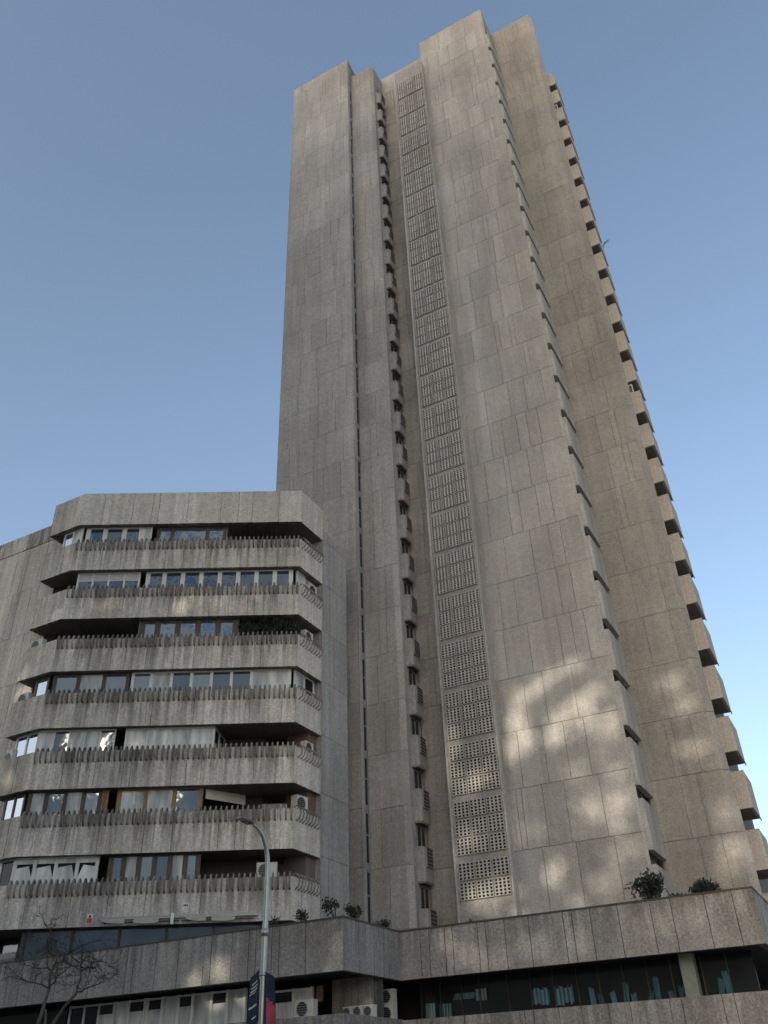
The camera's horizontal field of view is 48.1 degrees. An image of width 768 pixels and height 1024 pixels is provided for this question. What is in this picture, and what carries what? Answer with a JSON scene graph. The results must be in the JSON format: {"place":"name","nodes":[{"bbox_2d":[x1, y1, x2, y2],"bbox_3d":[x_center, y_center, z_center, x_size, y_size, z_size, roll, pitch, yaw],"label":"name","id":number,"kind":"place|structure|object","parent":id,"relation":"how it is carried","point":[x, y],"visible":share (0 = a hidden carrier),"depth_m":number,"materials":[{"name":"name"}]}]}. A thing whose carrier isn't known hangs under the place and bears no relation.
{"place":"outdoors","nodes":[
{"label":"outdoors","id":0,"kind":"place"},
{"bbox_2d":[0,0,767,841],"label":"sky","id":1,"kind":"structure","parent":0,"point":[145,145],"materials":[{"name":"blue"}]},
{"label":"road","id":2,"kind":"structure","parent":0,"visible":0},
{"bbox_2d":[0,905,116,1023],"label":"bare tree","id":3,"kind":"object","parent":2,"relation":"on","point":[51,939],"visible":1,"depth_m":19.20,"materials":[{"name":"brown plant"}]},
{"bbox_2d":[24,930,130,1023],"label":"bare tree","id":4,"kind":"object","parent":2,"relation":"on","point":[87,967],"visible":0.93,"depth_m":19.16,"materials":[{"name":"brown plant"}]},
{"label":"pavement","id":5,"kind":"structure","parent":0,"visible":0},
{"bbox_2d":[236,816,269,1023],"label":"street lamp","id":6,"kind":"object","parent":5,"relation":"on","point":[264,929],"visible":1,"depth_m":25.37,"materials":[{"name":"metal"}]},
{"bbox_2d":[246,970,259,1023],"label":"banner","id":7,"kind":"object","parent":6,"relation":"hanging from","point":[252,1014],"visible":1,"depth_m":24.36,"materials":[{"name":"fabric"}]},
{"bbox_2d":[263,971,275,1023],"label":"banner","id":8,"kind":"object","parent":6,"relation":"hanging from","point":[269,1014],"visible":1,"depth_m":24.14,"materials":[{"name":"fabric"}]},
{"bbox_2d":[0,886,767,1023],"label":"podium","id":9,"kind":"object","parent":5,"relation":"on","point":[697,958],"visible":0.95,"depth_m":31.32,"materials":[{"name":"concrete"}]},
{"bbox_2d":[0,1006,69,1023],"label":"window","id":10,"kind":"structure","parent":9,"relation":"in","point":[25,1016],"depth_m":36.42,"materials":[{"name":"black glass"}]},
{"bbox_2d":[67,1005,83,1023],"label":"window","id":11,"kind":"structure","parent":9,"relation":"in","point":[75,1015],"depth_m":35.42,"materials":[{"name":"black glass"}]},
{"bbox_2d":[82,1004,98,1023],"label":"window","id":12,"kind":"structure","parent":9,"relation":"in","point":[90,1012],"depth_m":35.10,"materials":[{"name":"black glass"}]},
{"bbox_2d":[96,1002,113,1023],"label":"window","id":13,"kind":"structure","parent":9,"relation":"in","point":[104,1015],"depth_m":34.79,"materials":[{"name":"metal"}]},
{"bbox_2d":[111,1001,128,1023],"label":"window","id":14,"kind":"structure","parent":9,"relation":"in","point":[120,1009],"depth_m":34.48,"materials":[{"name":"glass"}]},
{"bbox_2d":[126,998,146,1023],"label":"window","id":15,"kind":"structure","parent":9,"relation":"in","point":[136,1008],"depth_m":34.13,"materials":[{"name":"metal"}]},
{"bbox_2d":[144,997,161,1023],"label":"window","id":16,"kind":"structure","parent":9,"relation":"in","point":[153,1005],"depth_m":33.80,"materials":[{"name":"metal"}]},
{"bbox_2d":[159,995,177,1023],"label":"window","id":17,"kind":"structure","parent":9,"relation":"in","point":[168,1004],"depth_m":33.50,"materials":[{"name":"glass"}]},
{"bbox_2d":[0,491,349,962],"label":"apartment block","id":18,"kind":"structure","parent":9,"relation":"on","point":[161,723],"depth_m":44.62,"materials":[{"name":"concrete"}]},
{"bbox_2d":[0,859,14,885],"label":"window","id":19,"kind":"structure","parent":18,"relation":"in","point":[6,867],"depth_m":40.36,"materials":[{"name":"glass"}]},
{"bbox_2d":[0,952,16,962],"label":"window","id":20,"kind":"structure","parent":18,"relation":"in","point":[6,957],"depth_m":40.10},
{"bbox_2d":[5,749,14,759],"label":"air conditioner","id":21,"kind":"object","parent":18,"relation":"on","point":[9,754],"visible":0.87,"depth_m":44.05,"materials":[{"name":"grey metal"}]},
{"bbox_2d":[1,793,26,819],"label":"window","id":22,"kind":"structure","parent":18,"relation":"in","point":[14,806],"depth_m":42.23,"materials":[{"name":"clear glass"}]},
{"bbox_2d":[18,692,33,701],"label":"air conditioner","id":23,"kind":"object","parent":18,"relation":"on","point":[26,695],"visible":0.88,"depth_m":45.74,"materials":[{"name":"grey metal"}]},
{"bbox_2d":[13,731,39,757],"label":"window","id":24,"kind":"structure","parent":18,"relation":"in","point":[26,744],"depth_m":44.02,"materials":[{"name":"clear glass"}]},
{"bbox_2d":[31,638,46,647],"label":"air conditioner","id":25,"kind":"object","parent":18,"relation":"on","point":[38,642],"visible":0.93,"depth_m":47.37,"materials":[{"name":"grey metal"}]},
{"bbox_2d":[33,675,50,696],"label":"window","id":26,"kind":"structure","parent":18,"relation":"in","point":[42,684],"depth_m":45.67,"materials":[{"name":"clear glass"}]},
{"bbox_2d":[10,856,99,884],"bbox_3d":[-15.350,16.812,40.130,3.950,1.320,0.090,-1,-35,-2],"label":"window","id":27,"kind":"structure","parent":18,"relation":"in","point":[76,867],"depth_m":40.19,"materials":[{"name":"white glass"}]},
{"bbox_2d":[24,790,102,815],"bbox_3d":[-15.582,14.261,41.881,3.600,1.320,0.090,-1,-35,-2],"label":"window","id":28,"kind":"structure","parent":18,"relation":"in","point":[82,800],"depth_m":41.95,"materials":[{"name":"glass"}]},
{"bbox_2d":[62,528,84,547],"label":"window","id":29,"kind":"structure","parent":18,"relation":"in","point":[70,538],"depth_m":50.95,"materials":[{"name":"white glass"}]},
{"bbox_2d":[37,729,116,751],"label":"window","id":30,"kind":"structure","parent":18,"relation":"in","point":[92,738],"depth_m":43.74,"materials":[{"name":"grey glass"}]},
{"bbox_2d":[86,914,92,923],"bbox_3d":[-13.228,18.279,38.632,0.270,0.400,0.037,-1,-35,-2],"label":"sign plate","id":31,"kind":"object","parent":18,"relation":"attached to","point":[89,919],"visible":1,"depth_m":38.60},
{"bbox_2d":[51,672,130,692],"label":"window","id":32,"kind":"structure","parent":18,"relation":"in","point":[86,681],"depth_m":45.51,"materials":[{"name":"grey glass"}]},
{"bbox_2d":[100,790,109,812],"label":"window","id":33,"kind":"structure","parent":18,"relation":"in","point":[104,804],"depth_m":42.01,"materials":[{"name":"brown wood"}]},
{"bbox_2d":[76,572,140,588],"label":"window","id":34,"kind":"structure","parent":18,"relation":"in","point":[121,578],"depth_m":49.02,"materials":[{"name":"white glass"}]},
{"bbox_2d":[85,527,143,541],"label":"window","id":35,"kind":"structure","parent":18,"relation":"in","point":[132,532],"depth_m":50.79,"materials":[{"name":"grey glass"}]},
{"bbox_2d":[100,915,183,923],"bbox_3d":[-10.861,18.289,38.525,3.750,0.340,0.280,-1,-35,-2],"label":"awning","id":36,"kind":"object","parent":18,"relation":"attached to","point":[136,919],"visible":1,"depth_m":38.44,"materials":[{"name":"white fabric"}]},
{"bbox_2d":[143,527,152,540],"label":"window","id":37,"kind":"structure","parent":18,"relation":"in","point":[148,531],"depth_m":50.86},
{"bbox_2d":[106,853,201,881],"bbox_3d":[-10.784,16.740,40.304,4.310,1.320,0.090,-1,-35,-2],"label":"window","id":38,"kind":"structure","parent":18,"relation":"in","point":[173,864],"depth_m":40.36,"materials":[{"name":"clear glass"}]},
{"bbox_2d":[115,787,203,812],"bbox_3d":[-10.976,14.189,42.056,4.180,1.320,0.090,-1,-35,-2],"label":"window","id":39,"kind":"structure","parent":18,"relation":"in","point":[186,797],"depth_m":42.14,"materials":[{"name":"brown glass"}]},
{"bbox_2d":[123,726,214,749],"bbox_3d":[-10.943,11.633,43.817,4.500,1.320,0.090,-1,-35,-2],"label":"window","id":40,"kind":"structure","parent":18,"relation":"in","point":[171,736],"depth_m":43.91,"materials":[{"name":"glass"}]},
{"bbox_2d":[182,902,188,912],"bbox_3d":[-9.008,17.941,38.981,0.300,0.420,0.037,-1,-35,-2],"label":"sign plate","id":41,"kind":"object","parent":18,"relation":"attached to","point":[185,907],"visible":1,"depth_m":38.97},
{"bbox_2d":[139,618,238,637],"bbox_3d":[-10.758,6.521,47.343,5.400,1.320,0.090,-1,-35,-2],"label":"window","id":42,"kind":"structure","parent":18,"relation":"in","point":[183,626],"depth_m":47.44,"materials":[{"name":"grey glass"}]},
{"bbox_2d":[156,526,226,540],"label":"window","id":43,"kind":"structure","parent":18,"relation":"in","point":[199,531],"depth_m":50.96,"materials":[{"name":"grey glass"}]},
{"bbox_2d":[130,669,290,691],"bbox_3d":[-9.177,9.051,45.644,8.450,1.320,0.090,-1,-35,-2],"label":"window","id":44,"kind":"structure","parent":18,"relation":"in","point":[262,677],"depth_m":45.74,"materials":[{"name":"clear glass"}]},
{"bbox_2d":[177,912,257,920],"bbox_3d":[-7.489,18.235,38.654,3.600,0.340,0.280,-1,-35,-2],"label":"awning","id":45,"kind":"object","parent":18,"relation":"attached to","point":[214,917],"visible":1,"depth_m":38.58,"materials":[{"name":"white fabric"}]},
{"bbox_2d":[145,569,292,587],"bbox_3d":[-9.406,3.946,49.154,8.380,1.320,0.090,-1,-35,-2],"label":"window","id":46,"kind":"structure","parent":18,"relation":"in","point":[286,575],"depth_m":49.26,"materials":[{"name":"clear glass"}]},
{"bbox_2d":[213,727,225,746],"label":"window","id":47,"kind":"structure","parent":18,"relation":"in","point":[218,738],"depth_m":44.72,"materials":[{"name":"grey glass"}]},
{"bbox_2d":[256,862,277,876],"bbox_3d":[-5.533,17.006,40.641,0.974,0.760,0.454,-1,-35,-2],"label":"air conditioner","id":48,"kind":"object","parent":18,"relation":"attached to","point":[261,867],"visible":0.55,"depth_m":40.53,"materials":[{"name":"grey metal"}]},
{"bbox_2d":[238,616,301,634],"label":"hanging plants","id":49,"kind":"object","parent":18,"relation":"hanging from","point":[278,627],"visible":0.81,"depth_m":47.47,"materials":[{"name":"green plant"}]},
{"bbox_2d":[262,804,284,808],"bbox_3d":[-5.624,15.289,43.631,1.200,0.920,0.050,-1,-35,-2],"label":"balcony railing","id":50,"kind":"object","parent":18,"relation":"in","point":[267,805],"depth_m":43.80,"materials":[{"name":"metal"}]},
{"bbox_2d":[291,794,307,812],"bbox_3d":[-4.221,14.653,42.995,0.454,0.810,0.824,-26,-41,30],"label":"air conditioner","id":51,"kind":"object","parent":18,"relation":"attached to","point":[299,800],"visible":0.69,"depth_m":42.88,"materials":[{"name":"grey metal"}]},
{"bbox_2d":[296,570,304,588],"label":"window","id":52,"kind":"structure","parent":18,"relation":"in","point":[300,577],"depth_m":49.84,"materials":[{"name":"glass"}]},
{"bbox_2d":[293,670,313,697],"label":"window","id":53,"kind":"structure","parent":18,"relation":"in","point":[299,679],"depth_m":46.66,"materials":[{"name":"glass"}]},
{"bbox_2d":[300,740,313,753],"bbox_3d":[-4.015,12.422,44.972,0.354,0.710,0.774,-19,-38,22],"label":"air conditioner","id":54,"kind":"object","parent":18,"relation":"attached to","point":[307,744],"visible":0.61,"depth_m":44.87,"materials":[{"name":"grey metal"}]},
{"bbox_2d":[301,629,312,643],"bbox_3d":[-4.329,7.112,48.410,0.354,0.730,0.824,-19,-38,22],"label":"air conditioner","id":55,"kind":"object","parent":18,"relation":"attached to","point":[307,633],"visible":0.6,"depth_m":48.31,"materials":[{"name":"grey metal"}]},
{"bbox_2d":[305,582,316,597],"bbox_3d":[-4.267,4.700,50.371,0.354,0.860,0.824,-19,-38,22],"label":"air conditioner","id":56,"kind":"object","parent":18,"relation":"attached to","point":[312,587],"visible":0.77,"depth_m":50.30,"materials":[{"name":"grey metal"}]},
{"bbox_2d":[175,994,191,1023],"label":"window","id":57,"kind":"structure","parent":9,"relation":"in","point":[183,1008],"depth_m":33.20,"materials":[{"name":"metal"}]},
{"bbox_2d":[189,992,209,1023],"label":"window","id":58,"kind":"structure","parent":9,"relation":"in","point":[200,1002],"depth_m":32.89,"materials":[{"name":"glass"}]},
{"bbox_2d":[208,990,225,1023],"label":"window","id":59,"kind":"structure","parent":9,"relation":"in","point":[217,999],"depth_m":32.57,"materials":[{"name":"metal"}]},
{"bbox_2d":[224,988,247,1023],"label":"window","id":60,"kind":"structure","parent":9,"relation":"in","point":[236,999],"depth_m":32.23,"materials":[{"name":"metal"}]},
{"bbox_2d":[262,916,280,925],"bbox_3d":[-4.098,15.593,32.094,0.692,0.855,0.705,-19,-38,22],"label":"shrub","id":61,"kind":"object","parent":9,"relation":"on","point":[273,922],"visible":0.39,"depth_m":32.10,"materials":[{"name":"green plant"}]},
{"bbox_2d":[275,989,291,1018],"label":"window","id":62,"kind":"structure","parent":9,"relation":"in","point":[283,998],"depth_m":31.66,"materials":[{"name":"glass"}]},
{"bbox_2d":[293,908,308,920],"bbox_3d":[-3.054,15.086,31.577,0.690,1.031,0.558,20,-40,-29],"label":"shrub","id":63,"kind":"object","parent":9,"relation":"on","point":[301,916],"visible":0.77,"depth_m":31.67,"materials":[{"name":"green plant"}]},
{"bbox_2d":[291,986,313,1017],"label":"window","id":64,"kind":"structure","parent":9,"relation":"in","point":[300,993],"depth_m":31.46,"materials":[{"name":"glass"}]},
{"bbox_2d":[295,999,317,1016],"bbox_3d":[-2.758,17.677,30.510,0.774,0.630,0.354,-19,-38,22],"label":"air conditioner","id":65,"kind":"object","parent":9,"relation":"on","point":[306,1007],"visible":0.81,"depth_m":30.43,"materials":[{"name":"grey metal"}]},
{"bbox_2d":[321,896,339,916],"bbox_3d":[-1.956,14.723,31.352,0.685,1.302,0.609,-2,-34,0],"label":"shrub","id":66,"kind":"object","parent":9,"relation":"on","point":[326,905],"visible":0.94,"depth_m":31.49,"materials":[{"name":"green plant"}]},
{"bbox_2d":[342,1006,352,1013],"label":"air conditioner","id":67,"kind":"object","parent":9,"relation":"on","point":[348,1009],"visible":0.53,"depth_m":30.91,"materials":[{"name":"grey metal"}]},
{"bbox_2d":[343,903,363,918],"bbox_3d":[-1.151,14.965,31.629,0.680,1.158,0.781,9,-36,-16],"label":"shrub","id":68,"kind":"object","parent":9,"relation":"on","point":[350,910],"visible":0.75,"depth_m":31.61,"materials":[{"name":"green plant"}]},
{"bbox_2d":[353,1005,363,1014],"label":"air conditioner","id":69,"kind":"object","parent":9,"relation":"on","point":[358,1010],"visible":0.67,"depth_m":30.73,"materials":[{"name":"grey metal"}]},
{"bbox_2d":[363,1004,376,1016],"bbox_3d":[-0.491,17.796,30.609,0.424,0.430,0.274,-19,-38,22],"label":"air conditioner","id":70,"kind":"object","parent":9,"relation":"on","point":[370,1010],"visible":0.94,"depth_m":30.55,"materials":[{"name":"grey metal"}]},
{"bbox_2d":[373,916,390,926],"bbox_3d":[0.001,16.177,33.261,0.812,0.932,0.754,-19,-38,22],"label":"shrub","id":71,"kind":"object","parent":9,"relation":"on","point":[385,923],"visible":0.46,"depth_m":33.31,"materials":[{"name":"green plant"}]},
{"bbox_2d":[383,988,397,1018],"bbox_3d":[0.151,18.798,32.706,0.644,1.110,0.354,-19,-38,22],"label":"air conditioner","id":72,"kind":"object","parent":9,"relation":"on","point":[390,1002],"visible":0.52,"depth_m":32.61,"materials":[{"name":"grey metal"}]},
{"bbox_2d":[419,981,439,1018],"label":"window","id":73,"kind":"structure","parent":9,"relation":"in","point":[430,992],"depth_m":33.50,"materials":[{"name":"black glass"}]},
{"bbox_2d":[439,979,462,1016],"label":"window","id":74,"kind":"structure","parent":9,"relation":"in","point":[448,988],"depth_m":33.17,"materials":[{"name":"black glass"}]},
{"bbox_2d":[460,977,480,1014],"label":"window","id":75,"kind":"structure","parent":9,"relation":"in","point":[469,1006],"depth_m":32.78,"materials":[{"name":"black glass"}]},
{"bbox_2d":[478,974,509,1013],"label":"window","id":76,"kind":"structure","parent":9,"relation":"in","point":[497,993],"depth_m":32.39,"materials":[{"name":"black glass"}]},
{"bbox_2d":[506,972,532,1011],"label":"window","id":77,"kind":"structure","parent":9,"relation":"in","point":[519,994],"depth_m":32.03,"materials":[{"name":"black glass"}]},
{"bbox_2d":[528,970,555,1009],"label":"window","id":78,"kind":"structure","parent":9,"relation":"in","point":[539,979],"depth_m":31.79,"materials":[{"name":"black glass"}]},
{"bbox_2d":[551,968,579,1007],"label":"window","id":79,"kind":"structure","parent":9,"relation":"in","point":[562,977],"depth_m":31.47,"materials":[{"name":"black glass"}]},
{"bbox_2d":[575,966,600,1005],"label":"window","id":80,"kind":"structure","parent":9,"relation":"in","point":[586,977],"depth_m":31.09,"materials":[{"name":"black glass"}]},
{"bbox_2d":[596,963,625,1003],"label":"window","id":81,"kind":"structure","parent":9,"relation":"in","point":[610,975],"depth_m":30.75,"materials":[{"name":"black glass"}]},
{"bbox_2d":[620,961,648,1001],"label":"window","id":82,"kind":"structure","parent":9,"relation":"in","point":[634,973],"depth_m":30.42,"materials":[{"name":"black glass"}]},
{"bbox_2d":[624,867,668,900],"bbox_3d":[9.257,13.453,30.421,1.510,1.563,1.394,-19,-38,22],"label":"shrub","id":83,"kind":"object","parent":9,"relation":"on","point":[649,886],"visible":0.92,"depth_m":30.26,"materials":[{"name":"green plant"}]},
{"bbox_2d":[644,958,674,999],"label":"window","id":84,"kind":"structure","parent":9,"relation":"in","point":[660,968],"depth_m":30.12,"materials":[{"name":"black glass"}]},
{"bbox_2d":[668,955,705,997],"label":"window","id":85,"kind":"structure","parent":9,"relation":"in","point":[674,965],"depth_m":29.81,"materials":[{"name":"black glass"}]},
{"bbox_2d":[687,877,723,893],"bbox_3d":[11.190,13.249,29.843,1.277,1.151,1.228,-19,-38,22],"label":"shrub","id":86,"kind":"object","parent":9,"relation":"on","point":[702,885],"visible":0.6,"depth_m":29.74,"materials":[{"name":"green plant"}]},
{"bbox_2d":[698,953,729,994],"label":"window","id":87,"kind":"structure","parent":9,"relation":"in","point":[712,966],"depth_m":29.42,"materials":[{"name":"black glass"}]},
{"bbox_2d":[723,950,760,994],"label":"window","id":88,"kind":"structure","parent":9,"relation":"in","point":[742,974],"depth_m":29.02,"materials":[{"name":"black glass"}]},
{"bbox_2d":[276,9,767,990],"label":"residential tower","id":89,"kind":"structure","parent":5,"relation":"on","point":[470,463],"depth_m":55.90,"materials":[{"name":"concrete"}]},
{"bbox_2d":[352,216,354,240],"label":"slot window","id":90,"kind":"structure","parent":89,"relation":"in","point":[353,220],"depth_m":77.03,"materials":[{"name":"grey glass"}]},
{"bbox_2d":[353,261,355,287],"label":"slot window","id":91,"kind":"structure","parent":89,"relation":"in","point":[354,265],"depth_m":73.56,"materials":[{"name":"grey glass"}]},
{"bbox_2d":[353,239,355,263],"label":"slot window","id":92,"kind":"structure","parent":89,"relation":"in","point":[354,251],"depth_m":75.12,"materials":[{"name":"grey glass"}]},
{"bbox_2d":[354,286,356,313],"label":"slot window","id":93,"kind":"structure","parent":89,"relation":"in","point":[355,294],"depth_m":71.66,"materials":[{"name":"grey glass"}]},
{"bbox_2d":[354,311,357,340],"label":"slot window","id":94,"kind":"structure","parent":89,"relation":"in","point":[355,315],"depth_m":69.95,"materials":[{"name":"grey glass"}]},
{"bbox_2d":[355,338,357,367],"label":"slot window","id":95,"kind":"structure","parent":89,"relation":"in","point":[356,342],"depth_m":68.16,"materials":[{"name":"grey glass"}]},
{"bbox_2d":[356,367,358,397],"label":"slot window","id":96,"kind":"structure","parent":89,"relation":"in","point":[357,376],"depth_m":66.40,"materials":[{"name":"glass"}]},
{"bbox_2d":[356,396,359,429],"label":"slot window","id":97,"kind":"structure","parent":89,"relation":"in","point":[357,399],"depth_m":64.63,"materials":[{"name":"glass"}]},
{"bbox_2d":[357,427,360,462],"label":"slot window","id":98,"kind":"structure","parent":89,"relation":"in","point":[358,431],"depth_m":62.89,"materials":[{"name":"glass"}]},
{"bbox_2d":[358,461,360,496],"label":"slot window","id":99,"kind":"structure","parent":89,"relation":"in","point":[359,464],"depth_m":61.13,"materials":[{"name":"glass"}]},
{"bbox_2d":[358,495,361,533],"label":"slot window","id":100,"kind":"structure","parent":89,"relation":"in","point":[359,498],"depth_m":59.47,"materials":[{"name":"glass"}]},
{"bbox_2d":[359,532,362,572],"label":"slot window","id":101,"kind":"structure","parent":89,"relation":"in","point":[360,535],"depth_m":57.69,"materials":[{"name":"glass"}]},
{"bbox_2d":[360,572,363,614],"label":"slot window","id":102,"kind":"structure","parent":89,"relation":"in","point":[361,574],"depth_m":55.90,"materials":[{"name":"glass"}]},
{"bbox_2d":[361,614,364,659],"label":"slot window","id":103,"kind":"structure","parent":89,"relation":"in","point":[362,616],"depth_m":54.14,"materials":[{"name":"glass"}]},
{"bbox_2d":[362,658,365,706],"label":"slot window","id":104,"kind":"structure","parent":89,"relation":"in","point":[363,661],"depth_m":52.41,"materials":[{"name":"glass"}]},
{"bbox_2d":[363,706,367,758],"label":"slot window","id":105,"kind":"structure","parent":89,"relation":"in","point":[364,708],"depth_m":50.63,"materials":[{"name":"glass"}]},
{"bbox_2d":[364,757,368,812],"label":"slot window","id":106,"kind":"structure","parent":89,"relation":"in","point":[365,759],"depth_m":48.86,"materials":[{"name":"glass"}]},
{"bbox_2d":[365,812,369,871],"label":"slot window","id":107,"kind":"structure","parent":89,"relation":"in","point":[366,814],"depth_m":47.10,"materials":[{"name":"glass"}]},
{"bbox_2d":[367,871,371,922],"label":"slot window","id":108,"kind":"structure","parent":89,"relation":"in","point":[369,913],"depth_m":45.47,"materials":[{"name":"glass"}]},
{"bbox_2d":[636,788,646,800],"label":"strip window","id":109,"kind":"structure","parent":89,"relation":"in","point":[639,794],"depth_m":43.82,"materials":[{"name":"black glass"}]},
{"bbox_2d":[649,853,660,866],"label":"strip window","id":110,"kind":"structure","parent":89,"relation":"in","point":[654,860],"depth_m":42.13,"materials":[{"name":"black glass"}]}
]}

